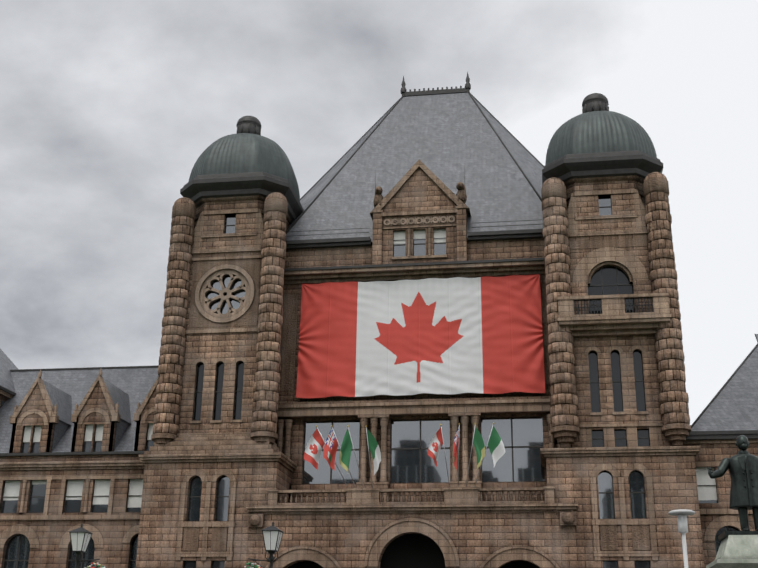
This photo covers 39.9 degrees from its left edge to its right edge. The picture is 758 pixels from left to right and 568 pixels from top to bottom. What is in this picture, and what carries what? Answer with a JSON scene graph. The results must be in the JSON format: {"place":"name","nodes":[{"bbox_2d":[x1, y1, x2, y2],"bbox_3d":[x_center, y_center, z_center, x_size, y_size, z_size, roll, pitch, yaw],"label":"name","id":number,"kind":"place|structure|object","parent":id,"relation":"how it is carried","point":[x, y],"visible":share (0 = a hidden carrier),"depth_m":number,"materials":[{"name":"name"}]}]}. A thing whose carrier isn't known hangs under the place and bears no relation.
{"place":"outdoors","nodes":[
{"label":"outdoors","id":0,"kind":"place"},
{"bbox_2d":[0,349,17,407],"bbox_3d":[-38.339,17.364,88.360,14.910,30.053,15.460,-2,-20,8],"label":"roof","id":1,"kind":"structure","parent":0,"point":[7,387],"depth_m":89.98,"materials":[{"name":"stone"}]},
{"bbox_2d":[0,365,158,567],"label":"wing","id":2,"kind":"structure","parent":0,"point":[75,443],"depth_m":79.50,"materials":[{"name":"brown stone"}]},
{"bbox_2d":[69,524,92,567],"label":"lantern post","id":3,"kind":"object","parent":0,"point":[80,537],"visible":1,"depth_m":34.20,"materials":[{"name":"glass"}]},
{"bbox_2d":[79,559,104,567],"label":"hanging flower basket","id":4,"kind":"object","parent":3,"relation":"attached to","point":[95,565],"visible":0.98,"depth_m":34.07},
{"bbox_2d":[0,0,757,424],"label":"sky","id":5,"kind":"structure","parent":0,"point":[108,108],"materials":[{"name":"grey"}]},
{"bbox_2d":[246,160,577,567],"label":"facade","id":6,"kind":"structure","parent":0,"point":[411,508],"depth_m":78.02,"materials":[{"name":"stone"}]},
{"bbox_2d":[304,426,347,486],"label":"canadian flag","id":7,"kind":"object","parent":6,"relation":"attached to","point":[314,447],"visible":1,"depth_m":72.92,"materials":[{"name":"fabric"},{"name":"metal"}]},
{"bbox_2d":[323,425,355,487],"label":"flag","id":8,"kind":"object","parent":6,"relation":"attached to","point":[331,447],"visible":1,"depth_m":72.75,"materials":[{"name":"fabric"}]},
{"bbox_2d":[339,425,363,486],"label":"flag","id":9,"kind":"object","parent":6,"relation":"attached to","point":[345,452],"visible":1,"depth_m":72.58,"materials":[{"name":"fabric"}]},
{"bbox_2d":[365,425,380,487],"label":"flag","id":10,"kind":"object","parent":6,"relation":"attached to","point":[373,446],"visible":1,"depth_m":72.29,"materials":[{"name":"fabric"}]},
{"bbox_2d":[286,72,543,242],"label":"roof","id":11,"kind":"structure","parent":6,"relation":"on","point":[445,136],"depth_m":91.77,"materials":[{"name":"stone"}]},
{"bbox_2d":[296,274,544,397],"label":"flag","id":12,"kind":"object","parent":6,"relation":"attached to","point":[456,335],"visible":1,"depth_m":80.47,"materials":[{"name":"fabric"}]},
{"bbox_2d":[428,424,449,486],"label":"canadian flag","id":13,"kind":"object","parent":6,"relation":"attached to","point":[436,443],"visible":1,"depth_m":71.72,"materials":[{"name":"fabric"}]},
{"bbox_2d":[453,423,459,486],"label":"flag","id":14,"kind":"object","parent":6,"relation":"attached to","point":[456,445],"visible":1,"depth_m":71.58,"materials":[{"name":"fabric"}]},
{"bbox_2d":[466,423,484,486],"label":"flag","id":15,"kind":"object","parent":6,"relation":"attached to","point":[478,443],"visible":1,"depth_m":71.25,"materials":[{"name":"fabric"}]},
{"bbox_2d":[474,423,504,486],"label":"flag","id":16,"kind":"object","parent":6,"relation":"attached to","point":[495,444],"visible":0.98,"depth_m":71.12,"materials":[{"name":"fabric"}]},
{"bbox_2d":[540,93,704,567],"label":"tower","id":17,"kind":"structure","parent":0,"point":[619,466],"depth_m":74.70,"materials":[{"name":"stone"}]},
{"bbox_2d":[683,334,757,567],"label":"wing","id":18,"kind":"structure","parent":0,"point":[726,418],"depth_m":72.54,"materials":[{"name":"brown stone"}]},
{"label":"forecourt paving","id":19,"kind":"structure","parent":0,"visible":0},
{"bbox_2d":[136,116,303,567],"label":"tower","id":20,"kind":"structure","parent":19,"relation":"on","point":[215,460],"depth_m":79.24,"materials":[{"name":"stone"}]},
{"bbox_2d":[261,521,284,567],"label":"lantern post","id":21,"kind":"object","parent":19,"relation":"on","point":[272,536],"visible":1,"depth_m":32.69,"materials":[{"name":"glass"}]},
{"bbox_2d":[244,558,268,567],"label":"hanging flower basket","id":22,"kind":"object","parent":21,"relation":"attached to","point":[254,565],"visible":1,"depth_m":32.69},
{"bbox_2d":[668,509,694,567],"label":"lamp post","id":23,"kind":"object","parent":19,"relation":"on","point":[681,514],"visible":1,"depth_m":30.67,"materials":[{"name":"metal"}]},
{"bbox_2d":[706,535,757,567],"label":"statue pedestal","id":24,"kind":"object","parent":19,"relation":"on","point":[737,551],"visible":0.96,"depth_m":32.61,"materials":[{"name":"stone"}]},
{"bbox_2d":[707,435,757,540],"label":"bronze statue","id":25,"kind":"object","parent":24,"relation":"on","point":[741,466],"visible":1,"depth_m":33.91,"materials":[{"name":"metal"}]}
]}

